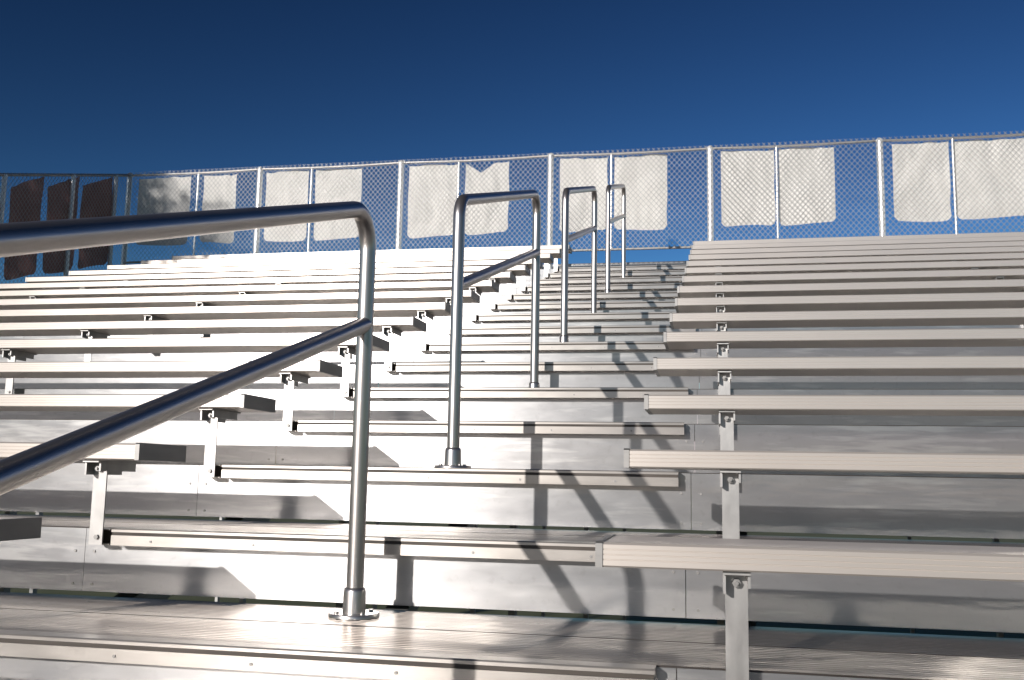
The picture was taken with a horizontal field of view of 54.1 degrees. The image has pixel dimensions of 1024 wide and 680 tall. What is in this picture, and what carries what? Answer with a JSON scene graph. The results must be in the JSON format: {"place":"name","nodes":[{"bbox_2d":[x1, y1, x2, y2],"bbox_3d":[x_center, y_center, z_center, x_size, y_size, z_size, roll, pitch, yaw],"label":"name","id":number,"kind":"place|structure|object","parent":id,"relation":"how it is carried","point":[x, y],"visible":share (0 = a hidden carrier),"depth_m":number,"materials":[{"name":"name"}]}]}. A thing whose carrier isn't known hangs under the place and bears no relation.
{"place":"outdoors","nodes":[
{"label":"outdoors","id":0,"kind":"place"},
{"bbox_2d":[0,509,1023,638],"bbox_3d":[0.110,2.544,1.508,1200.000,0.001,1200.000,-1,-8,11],"label":"grass ground","id":1,"kind":"structure","parent":0,"point":[636,618],"depth_m":18.66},
{"bbox_2d":[0,232,1023,679],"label":"bleachers","id":2,"kind":"object","parent":1,"relation":"on","point":[864,386],"visible":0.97,"depth_m":3.29,"materials":[{"name":"metal"}]},
{"bbox_2d":[0,172,131,283],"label":"chain link fence","id":3,"kind":"object","parent":2,"relation":"on","point":[70,214],"visible":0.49,"depth_m":11.06,"materials":[{"name":"metal"}]},
{"bbox_2d":[4,176,43,279],"bbox_3d":[-5.087,-1.188,10.451,0.031,1.228,0.482,-1,-8,13],"label":"banner","id":4,"kind":"object","parent":3,"relation":"attached to","point":[24,220],"visible":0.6,"depth_m":10.45,"materials":[{"name":"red fabric"}]},
{"bbox_2d":[42,177,79,273],"bbox_3d":[-4.971,-1.290,11.040,0.036,1.227,0.526,-1,-8,11],"label":"banner","id":5,"kind":"object","parent":3,"relation":"attached to","point":[60,217],"visible":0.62,"depth_m":11.01,"materials":[{"name":"red fabric"}]},
{"bbox_2d":[77,177,112,268],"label":"banner","id":6,"kind":"object","parent":3,"relation":"attached to","point":[104,254],"visible":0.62,"depth_m":11.66,"materials":[{"name":"red fabric"}]},
{"bbox_2d":[0,201,378,619],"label":"stair handrail","id":7,"kind":"object","parent":2,"relation":"on","point":[22,468],"visible":1,"depth_m":1.77,"materials":[{"name":"silver metal"}]},
{"bbox_2d":[434,190,540,467],"bbox_3d":[-0.037,-0.148,4.223,0.124,1.390,1.654,-1,-8,11],"label":"stair handrail","id":8,"kind":"object","parent":2,"relation":"on","point":[460,281],"visible":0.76,"depth_m":3.49,"materials":[{"name":"silver metal"}]},
{"bbox_2d":[121,131,1023,268],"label":"chain link fence","id":9,"kind":"object","parent":2,"relation":"on","point":[880,178],"visible":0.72,"depth_m":10.98,"materials":[{"name":"metal"}]},
{"bbox_2d":[136,177,190,245],"bbox_3d":[-4.249,-1.565,12.193,0.704,0.857,0.032,-1,-8,11],"label":"banner","id":10,"kind":"object","parent":9,"relation":"attached to","point":[160,195],"visible":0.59,"depth_m":12.21,"materials":[{"name":"white fabric"}]},
{"bbox_2d":[200,174,236,243],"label":"banner","id":11,"kind":"object","parent":9,"relation":"attached to","point":[216,199],"visible":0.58,"depth_m":12.06,"materials":[{"name":"white fabric"}]},
{"bbox_2d":[264,170,308,241],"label":"banner","id":12,"kind":"object","parent":9,"relation":"attached to","point":[287,195],"visible":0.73,"depth_m":11.89,"materials":[{"name":"white fabric"}]},
{"bbox_2d":[314,168,361,240],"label":"banner","id":13,"kind":"object","parent":9,"relation":"attached to","point":[340,195],"visible":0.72,"depth_m":11.76,"materials":[{"name":"white fabric"}]},
{"bbox_2d":[407,164,457,237],"bbox_3d":[-0.915,-1.601,11.521,0.587,0.871,0.038,-1,-8,11],"label":"banner","id":14,"kind":"object","parent":9,"relation":"attached to","point":[423,170],"visible":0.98,"depth_m":11.53,"materials":[{"name":"white fabric"}]},
{"bbox_2d":[465,162,508,234],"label":"banner","id":15,"kind":"object","parent":9,"relation":"attached to","point":[481,208],"visible":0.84,"depth_m":11.39,"materials":[{"name":"white fabric"}]},
{"bbox_2d":[559,157,607,231],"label":"banner","id":16,"kind":"object","parent":9,"relation":"attached to","point":[581,174],"visible":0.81,"depth_m":11.18,"materials":[{"name":"white fabric"}]},
{"bbox_2d":[614,154,666,229],"bbox_3d":[1.419,-1.626,11.052,0.585,0.864,0.029,-1,-8,11],"label":"banner","id":17,"kind":"object","parent":9,"relation":"attached to","point":[644,186],"visible":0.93,"depth_m":11.05,"materials":[{"name":"white fabric"}]},
{"bbox_2d":[721,149,775,226],"bbox_3d":[2.550,-1.644,10.824,0.571,0.850,0.024,0,-8,11],"label":"banner","id":18,"kind":"object","parent":9,"relation":"attached to","point":[750,175],"visible":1,"depth_m":10.82,"materials":[{"name":"white fabric"}]},
{"bbox_2d":[778,147,835,225],"bbox_3d":[3.147,-1.647,10.701,0.582,0.855,0.029,-1,-8,11],"label":"banner","id":19,"kind":"object","parent":9,"relation":"attached to","point":[814,201],"visible":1,"depth_m":10.70,"materials":[{"name":"white fabric"}]},
{"bbox_2d":[892,141,950,221],"bbox_3d":[4.281,-1.653,10.476,0.564,0.863,0.031,-1,-8,11],"label":"banner","id":20,"kind":"object","parent":9,"relation":"attached to","point":[905,153],"visible":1,"depth_m":10.48,"materials":[{"name":"white fabric"}]},
{"bbox_2d":[954,138,1023,218],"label":"banner","id":21,"kind":"object","parent":9,"relation":"attached to","point":[993,176],"visible":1,"depth_m":10.34,"materials":[{"name":"white fabric"}]},
{"bbox_2d":[559,186,596,341],"bbox_3d":[0.464,-0.543,6.722,0.124,1.390,1.594,-1,-8,11],"label":"stair handrail","id":22,"kind":"object","parent":2,"relation":"on","point":[567,238],"visible":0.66,"depth_m":6.03,"materials":[{"name":"silver metal"}]},
{"bbox_2d":[605,184,625,291],"bbox_3d":[0.959,-0.942,9.192,0.124,1.390,1.594,-1,-8,11],"label":"stair handrail","id":23,"kind":"object","parent":2,"relation":"on","point":[609,219],"visible":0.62,"depth_m":8.50,"materials":[{"name":"silver metal"}]},
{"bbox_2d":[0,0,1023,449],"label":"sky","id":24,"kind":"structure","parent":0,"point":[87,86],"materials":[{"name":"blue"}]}
]}

